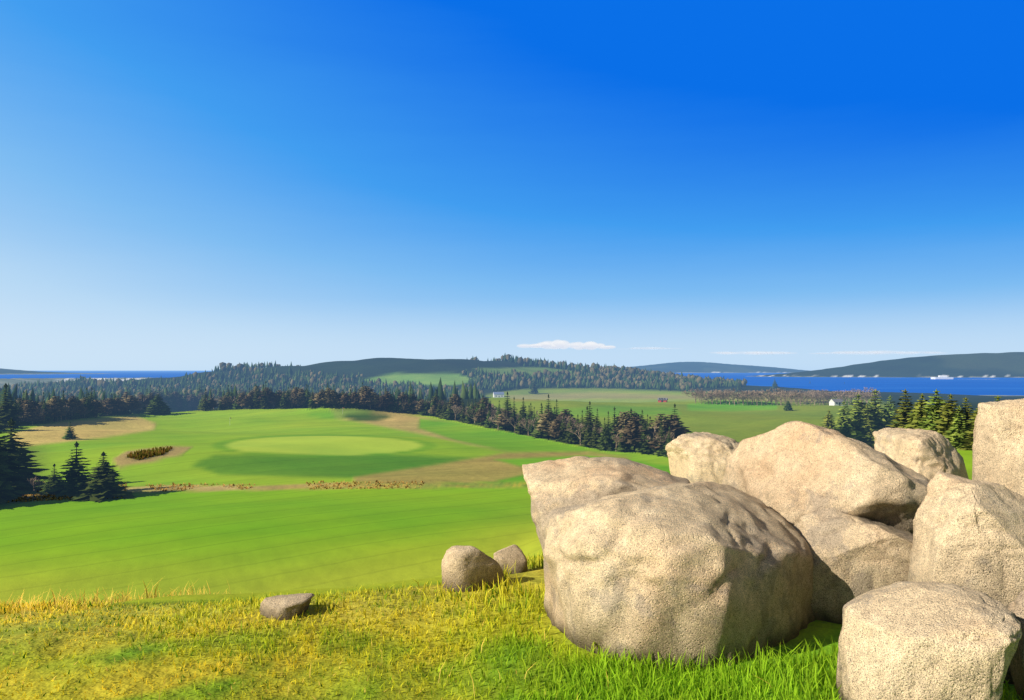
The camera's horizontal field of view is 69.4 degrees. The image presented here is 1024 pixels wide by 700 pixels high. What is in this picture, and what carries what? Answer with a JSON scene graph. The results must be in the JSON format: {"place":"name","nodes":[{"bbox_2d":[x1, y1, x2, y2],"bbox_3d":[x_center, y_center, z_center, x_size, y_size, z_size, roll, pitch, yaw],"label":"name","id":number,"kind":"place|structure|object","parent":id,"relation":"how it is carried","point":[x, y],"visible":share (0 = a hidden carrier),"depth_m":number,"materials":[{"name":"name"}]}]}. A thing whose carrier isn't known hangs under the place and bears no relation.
{"place":"outdoors","nodes":[
{"label":"outdoors","id":0,"kind":"place"},
{"bbox_2d":[0,352,1023,699],"bbox_3d":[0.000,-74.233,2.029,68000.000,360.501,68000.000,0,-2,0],"label":"terrain","id":1,"kind":"structure","parent":0,"point":[280,528],"depth_m":70.64,"materials":[{"name":"plant"}]},
{"bbox_2d":[0,471,11,503],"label":"conifer","id":2,"kind":"object","parent":1,"relation":"on","point":[2,500],"visible":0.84,"depth_m":84.23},
{"bbox_2d":[0,384,30,430],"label":"conifer","id":3,"kind":"object","parent":1,"relation":"on","point":[8,413],"visible":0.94,"depth_m":160.18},
{"bbox_2d":[0,432,46,502],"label":"conifer","id":4,"kind":"object","parent":1,"relation":"on","point":[11,467],"visible":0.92,"depth_m":86.94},
{"bbox_2d":[2,418,50,491],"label":"conifer","id":5,"kind":"object","parent":1,"relation":"on","point":[19,454],"visible":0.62,"depth_m":96.18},
{"bbox_2d":[16,404,42,424],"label":"broadleaf tree","id":6,"kind":"object","parent":1,"relation":"on","point":[30,409],"visible":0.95,"depth_m":188.13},
{"bbox_2d":[17,400,42,414],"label":"broadleaf tree","id":7,"kind":"object","parent":1,"relation":"on","point":[27,403],"visible":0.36,"depth_m":190.42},
{"bbox_2d":[27,477,44,496],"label":"bare tree","id":8,"kind":"object","parent":1,"relation":"on","point":[34,482],"visible":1,"depth_m":91.13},
{"bbox_2d":[36,400,54,423],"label":"conifer","id":9,"kind":"object","parent":1,"relation":"on","point":[48,419],"visible":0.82,"depth_m":193.50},
{"bbox_2d":[36,463,64,494],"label":"conifer","id":10,"kind":"object","parent":1,"relation":"on","point":[50,484],"visible":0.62,"depth_m":92.92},
{"bbox_2d":[46,399,68,421],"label":"broadleaf tree","id":11,"kind":"object","parent":1,"relation":"on","point":[60,411],"visible":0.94,"depth_m":196.46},
{"bbox_2d":[47,441,92,496],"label":"conifer","id":12,"kind":"object","parent":1,"relation":"on","point":[74,475],"visible":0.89,"depth_m":89.97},
{"bbox_2d":[62,422,78,439],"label":"conifer","id":13,"kind":"object","parent":1,"relation":"on","point":[69,435],"visible":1,"depth_m":149.57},
{"bbox_2d":[64,398,79,418],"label":"broadleaf tree","id":14,"kind":"object","parent":1,"relation":"on","point":[69,403],"visible":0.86,"depth_m":204.08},
{"bbox_2d":[63,395,86,412],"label":"broadleaf tree","id":15,"kind":"object","parent":1,"relation":"on","point":[82,408],"visible":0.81,"depth_m":206.14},
{"bbox_2d":[81,393,97,417],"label":"conifer","id":16,"kind":"object","parent":1,"relation":"on","point":[89,413],"visible":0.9,"depth_m":211.25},
{"bbox_2d":[92,400,105,412],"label":"broadleaf tree","id":17,"kind":"object","parent":1,"relation":"on","point":[97,402],"visible":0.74,"depth_m":214.37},
{"bbox_2d":[71,451,135,502],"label":"conifer","id":18,"kind":"object","parent":1,"relation":"on","point":[104,483],"visible":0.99,"depth_m":87.54,"materials":[{"name":"plant"}]},
{"bbox_2d":[103,398,118,414],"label":"broadleaf tree","id":19,"kind":"object","parent":1,"relation":"on","point":[109,404],"visible":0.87,"depth_m":248.73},
{"bbox_2d":[110,398,127,415],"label":"broadleaf tree","id":20,"kind":"object","parent":1,"relation":"on","point":[121,406],"visible":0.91,"depth_m":251.13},
{"bbox_2d":[123,395,140,413],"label":"broadleaf tree","id":21,"kind":"object","parent":1,"relation":"on","point":[132,402],"visible":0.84,"depth_m":262.28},
{"bbox_2d":[139,395,151,406],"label":"broadleaf tree","id":22,"kind":"object","parent":1,"relation":"on","point":[146,401],"visible":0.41,"depth_m":306.26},
{"bbox_2d":[143,394,170,414],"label":"round conifer","id":23,"kind":"object","parent":1,"relation":"on","point":[156,405],"visible":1,"depth_m":262.79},
{"bbox_2d":[169,387,180,410],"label":"conifer","id":24,"kind":"object","parent":1,"relation":"on","point":[171,396],"visible":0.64,"depth_m":584.15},
{"bbox_2d":[178,390,189,410],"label":"conifer","id":25,"kind":"object","parent":1,"relation":"on","point":[184,403],"visible":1,"depth_m":590.29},
{"bbox_2d":[187,394,199,410],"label":"broadleaf tree","id":26,"kind":"object","parent":1,"relation":"on","point":[193,401],"visible":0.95,"depth_m":597.89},
{"bbox_2d":[198,389,213,410],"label":"conifer","id":27,"kind":"object","parent":1,"relation":"on","point":[204,406],"visible":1,"depth_m":276.05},
{"bbox_2d":[6,446,423,502],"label":"rough grass","id":28,"kind":"structure","parent":1,"relation":"on","point":[141,454],"depth_m":95.95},
{"bbox_2d":[218,397,230,408],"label":"broadleaf tree","id":29,"kind":"object","parent":1,"relation":"on","point":[223,400],"visible":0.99,"depth_m":278.78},
{"bbox_2d":[240,396,253,405],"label":"broadleaf tree","id":30,"kind":"object","parent":1,"relation":"on","point":[246,401],"visible":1,"depth_m":276.75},
{"bbox_2d":[248,385,259,407],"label":"conifer","id":31,"kind":"object","parent":1,"relation":"on","point":[256,404],"visible":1,"depth_m":277.50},
{"bbox_2d":[257,387,270,408],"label":"conifer","id":32,"kind":"object","parent":1,"relation":"on","point":[264,403],"visible":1,"depth_m":276.91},
{"bbox_2d":[253,388,281,402],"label":"broadleaf tree","id":33,"kind":"object","parent":1,"relation":"on","point":[271,395],"visible":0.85,"depth_m":279.48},
{"bbox_2d":[278,389,291,408],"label":"conifer","id":34,"kind":"object","parent":1,"relation":"on","point":[284,403],"visible":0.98,"depth_m":278.86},
{"bbox_2d":[259,593,314,619],"bbox_3d":[-1.605,1.931,5.226,0.380,0.384,0.333,0,-2,0],"label":"rock","id":35,"kind":"object","parent":1,"relation":"on","point":[287,607],"visible":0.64,"depth_m":5.15,"materials":[{"name":"stone"}]},
{"bbox_2d":[295,393,307,407],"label":"broadleaf tree","id":36,"kind":"object","parent":1,"relation":"on","point":[301,398],"visible":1,"depth_m":281.12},
{"bbox_2d":[301,385,311,407],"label":"conifer","id":37,"kind":"object","parent":1,"relation":"on","point":[307,396],"visible":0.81,"depth_m":282.72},
{"bbox_2d":[308,387,317,407],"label":"conifer","id":38,"kind":"object","parent":1,"relation":"on","point":[312,404],"visible":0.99,"depth_m":245.66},
{"bbox_2d":[313,389,327,407],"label":"broadleaf tree","id":39,"kind":"object","parent":1,"relation":"on","point":[319,396],"visible":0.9,"depth_m":244.08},
{"bbox_2d":[320,392,336,404],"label":"broadleaf tree","id":40,"kind":"object","parent":1,"relation":"on","point":[324,401],"visible":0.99,"depth_m":243.32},
{"bbox_2d":[326,390,338,403],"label":"broadleaf tree","id":41,"kind":"object","parent":1,"relation":"on","point":[333,394],"visible":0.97,"depth_m":243.92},
{"bbox_2d":[339,394,350,404],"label":"broadleaf tree","id":42,"kind":"object","parent":1,"relation":"on","point":[345,397],"visible":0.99,"depth_m":244.12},
{"bbox_2d":[348,391,361,407],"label":"broadleaf tree","id":43,"kind":"object","parent":1,"relation":"on","point":[353,397],"visible":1,"depth_m":244.30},
{"bbox_2d":[356,391,373,408],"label":"broadleaf tree","id":44,"kind":"object","parent":1,"relation":"on","point":[362,401],"visible":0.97,"depth_m":244.01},
{"bbox_2d":[357,386,379,396],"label":"broadleaf tree","id":45,"kind":"object","parent":1,"relation":"on","point":[367,388],"visible":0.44,"depth_m":248.07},
{"bbox_2d":[365,392,381,408],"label":"broadleaf tree","id":46,"kind":"object","parent":1,"relation":"on","point":[375,396],"visible":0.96,"depth_m":244.79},
{"bbox_2d":[0,354,747,410],"bbox_3d":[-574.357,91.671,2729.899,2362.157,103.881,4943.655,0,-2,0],"label":"forest","id":47,"kind":"object","parent":1,"relation":"on","point":[670,380],"visible":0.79,"depth_m":1070.45,"materials":[{"name":"plant"}]},
{"bbox_2d":[376,396,388,410],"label":"broadleaf tree","id":48,"kind":"object","parent":1,"relation":"on","point":[382,404],"visible":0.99,"depth_m":244.67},
{"bbox_2d":[383,391,395,405],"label":"broadleaf tree","id":49,"kind":"object","parent":1,"relation":"on","point":[387,396],"visible":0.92,"depth_m":246.16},
{"bbox_2d":[396,392,412,406],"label":"broadleaf tree","id":50,"kind":"object","parent":1,"relation":"on","point":[401,398],"visible":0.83,"depth_m":248.52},
{"bbox_2d":[413,399,428,410],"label":"broadleaf tree","id":51,"kind":"object","parent":1,"relation":"on","point":[420,405],"visible":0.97,"depth_m":246.84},
{"bbox_2d":[417,396,428,414],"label":"conifer","id":52,"kind":"object","parent":1,"relation":"on","point":[425,411],"visible":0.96,"depth_m":246.48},
{"bbox_2d":[443,395,456,419],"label":"conifer","id":53,"kind":"object","parent":1,"relation":"on","point":[450,415],"visible":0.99,"depth_m":236.91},
{"bbox_2d":[446,394,462,413],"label":"broadleaf tree","id":54,"kind":"object","parent":1,"relation":"on","point":[455,400],"visible":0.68,"depth_m":245.78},
{"bbox_2d":[463,404,473,423],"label":"conifer","id":55,"kind":"object","parent":1,"relation":"on","point":[468,420],"visible":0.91,"depth_m":216.81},
{"bbox_2d":[441,545,504,591],"bbox_3d":[-0.328,1.905,6.086,0.531,0.628,0.427,1,-2,-29],"label":"rock","id":56,"kind":"object","parent":1,"relation":"on","point":[464,567],"visible":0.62,"depth_m":5.90,"materials":[{"name":"stone"}]},
{"bbox_2d":[474,409,487,422],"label":"broadleaf tree","id":57,"kind":"object","parent":1,"relation":"on","point":[481,415],"visible":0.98,"depth_m":207.34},
{"bbox_2d":[474,396,488,424],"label":"conifer","id":58,"kind":"object","parent":1,"relation":"on","point":[482,406],"visible":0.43,"depth_m":214.75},
{"bbox_2d":[472,398,495,415],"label":"broadleaf tree","id":59,"kind":"object","parent":1,"relation":"on","point":[487,403],"visible":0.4,"depth_m":222.18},
{"bbox_2d":[483,406,494,427],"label":"conifer","id":60,"kind":"object","parent":1,"relation":"on","point":[489,423],"visible":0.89,"depth_m":203.48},
{"bbox_2d":[493,409,517,430],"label":"broadleaf tree","id":61,"kind":"object","parent":1,"relation":"on","point":[502,421],"visible":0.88,"depth_m":195.95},
{"bbox_2d":[500,391,512,413],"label":"conifer","id":62,"kind":"object","parent":1,"relation":"on","point":[507,403],"visible":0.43,"depth_m":207.85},
{"bbox_2d":[493,545,527,573],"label":"rock","id":63,"kind":"object","parent":1,"relation":"on","point":[509,556],"visible":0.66,"depth_m":6.78,"materials":[{"name":"stone"}]},
{"bbox_2d":[0,553,1023,699],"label":"grass","id":64,"kind":"structure","parent":1,"relation":"on","point":[762,670],"depth_m":4.42,"materials":[{"name":"plant"}]},
{"bbox_2d":[507,398,518,428],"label":"conifer","id":65,"kind":"object","parent":1,"relation":"on","point":[514,415],"visible":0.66,"depth_m":199.16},
{"bbox_2d":[514,410,527,434],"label":"conifer","id":66,"kind":"object","parent":1,"relation":"on","point":[519,430],"visible":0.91,"depth_m":188.92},
{"bbox_2d":[522,406,532,432],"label":"conifer","id":67,"kind":"object","parent":1,"relation":"on","point":[527,416],"visible":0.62,"depth_m":194.69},
{"bbox_2d":[530,403,550,437],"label":"conifer","id":68,"kind":"object","parent":1,"relation":"on","point":[540,434],"visible":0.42,"depth_m":169.74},
{"bbox_2d":[534,409,557,439],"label":"broadleaf tree","id":69,"kind":"object","parent":1,"relation":"on","point":[544,424],"visible":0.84,"depth_m":164.96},
{"bbox_2d":[547,419,564,441],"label":"broadleaf tree","id":70,"kind":"object","parent":1,"relation":"on","point":[555,430],"visible":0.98,"depth_m":161.43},
{"bbox_2d":[556,415,567,441],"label":"conifer","id":71,"kind":"object","parent":1,"relation":"on","point":[561,438],"visible":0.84,"depth_m":160.63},
{"bbox_2d":[556,409,577,428],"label":"broadleaf tree","id":72,"kind":"object","parent":1,"relation":"on","point":[566,414],"visible":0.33,"depth_m":180.31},
{"bbox_2d":[562,414,578,443],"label":"conifer","id":73,"kind":"object","parent":1,"relation":"on","point":[570,437],"visible":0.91,"depth_m":158.42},
{"bbox_2d":[565,422,586,444],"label":"bare tree","id":74,"kind":"object","parent":1,"relation":"on","point":[579,428],"visible":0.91,"depth_m":157.01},
{"bbox_2d":[575,415,582,441],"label":"conifer","id":75,"kind":"object","parent":1,"relation":"on","point":[578,437],"visible":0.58,"depth_m":162.33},
{"bbox_2d":[579,415,593,446],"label":"conifer","id":76,"kind":"object","parent":1,"relation":"on","point":[587,440],"visible":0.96,"depth_m":154.51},
{"bbox_2d":[581,407,593,439],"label":"conifer","id":77,"kind":"object","parent":1,"relation":"on","point":[583,431],"visible":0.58,"depth_m":161.31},
{"bbox_2d":[583,401,595,430],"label":"conifer","id":78,"kind":"object","parent":1,"relation":"on","point":[590,416],"visible":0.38,"depth_m":167.03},
{"bbox_2d":[587,417,602,446],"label":"conifer","id":79,"kind":"object","parent":1,"relation":"on","point":[596,436],"visible":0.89,"depth_m":153.50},
{"bbox_2d":[596,417,614,449],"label":"conifer","id":80,"kind":"object","parent":1,"relation":"on","point":[605,443],"visible":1,"depth_m":151.30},
{"bbox_2d":[522,456,689,556],"bbox_3d":[0.844,1.614,6.351,1.504,1.375,1.550,0,-2,0],"label":"boulder","id":81,"kind":"object","parent":1,"relation":"on","point":[566,482],"visible":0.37,"depth_m":6.02,"materials":[{"name":"stone"}]},
{"bbox_2d":[607,406,628,447],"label":"conifer","id":82,"kind":"object","parent":1,"relation":"on","point":[611,427],"visible":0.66,"depth_m":154.85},
{"bbox_2d":[610,412,632,436],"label":"broadleaf tree","id":83,"kind":"object","parent":1,"relation":"on","point":[623,418],"visible":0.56,"depth_m":154.67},
{"bbox_2d":[614,425,630,451],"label":"conifer","id":84,"kind":"object","parent":1,"relation":"on","point":[623,447],"visible":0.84,"depth_m":149.08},
{"bbox_2d":[616,417,652,451],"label":"broadleaf tree","id":85,"kind":"object","parent":1,"relation":"on","point":[633,430],"visible":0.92,"depth_m":148.05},
{"bbox_2d":[635,420,653,452],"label":"conifer","id":86,"kind":"object","parent":1,"relation":"on","point":[644,448],"visible":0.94,"depth_m":146.71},
{"bbox_2d":[651,418,666,454],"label":"conifer","id":87,"kind":"object","parent":1,"relation":"on","point":[658,451],"visible":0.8,"depth_m":144.27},
{"bbox_2d":[647,431,671,449],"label":"broadleaf tree","id":88,"kind":"object","parent":1,"relation":"on","point":[652,446],"visible":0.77,"depth_m":144.52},
{"bbox_2d":[645,426,674,452],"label":"bare tree","id":89,"kind":"object","parent":1,"relation":"on","point":[657,437],"visible":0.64,"depth_m":144.86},
{"bbox_2d":[648,414,677,437],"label":"broadleaf tree","id":90,"kind":"object","parent":1,"relation":"on","point":[657,422],"visible":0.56,"depth_m":150.74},
{"bbox_2d":[660,427,671,456],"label":"conifer","id":91,"kind":"object","parent":1,"relation":"on","point":[665,451],"visible":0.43,"depth_m":142.16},
{"bbox_2d":[653,414,691,438],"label":"broadleaf tree","id":92,"kind":"object","parent":1,"relation":"on","point":[677,427],"visible":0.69,"depth_m":150.04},
{"bbox_2d":[543,481,814,669],"bbox_3d":[1.241,1.524,5.039,1.996,1.202,1.481,1,-2,-26],"label":"boulder","id":93,"kind":"object","parent":1,"relation":"on","point":[693,569],"visible":0.81,"depth_m":4.46,"materials":[{"name":"stone"}]},
{"bbox_2d":[665,432,738,483],"bbox_3d":[2.331,1.743,8.911,0.893,1.495,0.865,0,-2,0],"label":"boulder","id":94,"kind":"object","parent":1,"relation":"on","point":[697,457],"visible":0.51,"depth_m":8.68,"materials":[{"name":"stone"}]},
{"bbox_2d":[722,421,929,533],"bbox_3d":[2.635,1.313,5.999,1.620,1.457,1.672,0,-2,0],"label":"boulder","id":95,"kind":"object","parent":1,"relation":"on","point":[791,472],"visible":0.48,"depth_m":5.62,"materials":[{"name":"stone"}]},
{"bbox_2d":[819,411,836,429],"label":"conifer","id":96,"kind":"object","parent":1,"relation":"on","point":[828,422],"visible":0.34,"depth_m":147.18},
{"bbox_2d":[829,399,844,405],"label":"white house","id":97,"kind":"structure","parent":1,"relation":"on","point":[835,402],"depth_m":379.17,"materials":[{"name":"paint"}]},
{"bbox_2d":[833,401,862,438],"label":"conifer","id":98,"kind":"object","parent":1,"relation":"on","point":[846,429],"visible":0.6,"depth_m":150.29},
{"bbox_2d":[793,507,912,623],"bbox_3d":[2.423,1.640,5.329,0.965,1.009,0.993,0,-2,0],"label":"boulder","id":99,"kind":"object","parent":1,"relation":"on","point":[854,556],"visible":0.44,"depth_m":5.04,"materials":[{"name":"stone"}]},
{"bbox_2d":[849,393,877,444],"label":"conifer","id":100,"kind":"object","parent":1,"relation":"on","point":[858,404],"visible":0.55,"depth_m":154.13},
{"bbox_2d":[857,404,877,448],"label":"conifer","id":101,"kind":"object","parent":1,"relation":"on","point":[869,434],"visible":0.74,"depth_m":152.17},
{"bbox_2d":[866,390,891,429],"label":"conifer","id":102,"kind":"object","parent":1,"relation":"on","point":[878,413],"visible":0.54,"depth_m":155.72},
{"bbox_2d":[880,395,897,427],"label":"conifer","id":103,"kind":"object","parent":1,"relation":"on","point":[889,412],"visible":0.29,"depth_m":156.31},
{"bbox_2d":[887,389,913,427],"bbox_3d":[22.161,3.820,41.643,2.586,3.307,2.367,-1,-2,34],"label":"conifer","id":104,"kind":"object","parent":1,"relation":"on","point":[902,416],"visible":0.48,"depth_m":41.54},
{"bbox_2d":[905,394,928,428],"bbox_3d":[11.455,1.966,20.579,1.250,1.548,1.189,0,-2,8],"label":"conifer","id":105,"kind":"object","parent":1,"relation":"on","point":[918,411],"visible":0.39,"depth_m":20.58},
{"bbox_2d":[873,428,968,479],"bbox_3d":[4.519,1.529,8.039,0.946,1.333,1.122,0,-2,0],"label":"flat boulder","id":106,"kind":"object","parent":1,"relation":"on","point":[929,454],"visible":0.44,"depth_m":7.71,"materials":[{"name":"stone"}]},
{"bbox_2d":[836,581,1021,699],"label":"boulder","id":107,"kind":"object","parent":1,"relation":"on","point":[912,640],"visible":1,"depth_m":3.39,"materials":[{"name":"stone"}]},
{"bbox_2d":[916,389,955,430],"bbox_3d":[11.252,1.828,19.601,1.362,1.612,1.431,0,-2,-14],"label":"conifer","id":108,"kind":"object","parent":1,"relation":"on","point":[931,418],"visible":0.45,"depth_m":19.54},
{"bbox_2d":[933,394,968,438],"bbox_3d":[10.344,1.693,17.400,1.094,1.356,1.150,1,-2,-25],"label":"conifer","id":109,"kind":"object","parent":1,"relation":"on","point":[945,423],"visible":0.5,"depth_m":17.39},
{"bbox_2d":[945,406,969,449],"bbox_3d":[10.195,1.806,16.853,0.800,1.098,0.811,-1,-2,18],"label":"conifer","id":110,"kind":"object","parent":1,"relation":"on","point":[957,435],"visible":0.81,"depth_m":16.80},
{"bbox_2d":[908,471,1023,684],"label":"boulder","id":111,"kind":"object","parent":1,"relation":"on","point":[968,533],"visible":0.64,"depth_m":4.20,"materials":[{"name":"stone"}]},
{"bbox_2d":[960,398,974,430],"bbox_3d":[10.815,1.728,17.591,0.808,1.241,0.882,-1,-2,27],"label":"conifer","id":112,"kind":"object","parent":1,"relation":"on","point":[966,411],"visible":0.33,"depth_m":17.55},
{"bbox_2d":[955,402,980,449],"bbox_3d":[10.357,1.709,16.307,0.916,1.134,0.871,0,-2,-3],"label":"conifer","id":113,"kind":"object","parent":1,"relation":"on","point":[969,440],"visible":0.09,"depth_m":16.38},
{"bbox_2d":[972,398,1023,495],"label":"tall boulder","id":114,"kind":"object","parent":1,"relation":"on","point":[998,445],"visible":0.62,"depth_m":5.78,"materials":[{"name":"stone"}]},
{"bbox_2d":[1008,590,1023,699],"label":"edge boulder","id":115,"kind":"object","parent":1,"relation":"on","point":[1016,607],"visible":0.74,"depth_m":3.66,"materials":[{"name":"stone"}]},
{"bbox_2d":[0,371,1023,394],"bbox_3d":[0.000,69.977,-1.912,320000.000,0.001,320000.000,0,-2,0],"label":"sea","id":116,"kind":"structure","parent":0,"point":[986,386],"depth_m":4587.73,"materials":[{"name":"liquid"}]},
{"bbox_2d":[0,0,1023,370],"label":"sky","id":117,"kind":"structure","parent":0,"point":[186,185],"materials":[{"name":"blue"}]},
{"bbox_2d":[524,341,617,348],"bbox_3d":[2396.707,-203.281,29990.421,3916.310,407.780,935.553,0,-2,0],"label":"cloud","id":118,"kind":"structure","parent":0,"point":[550,344],"depth_m":29704.09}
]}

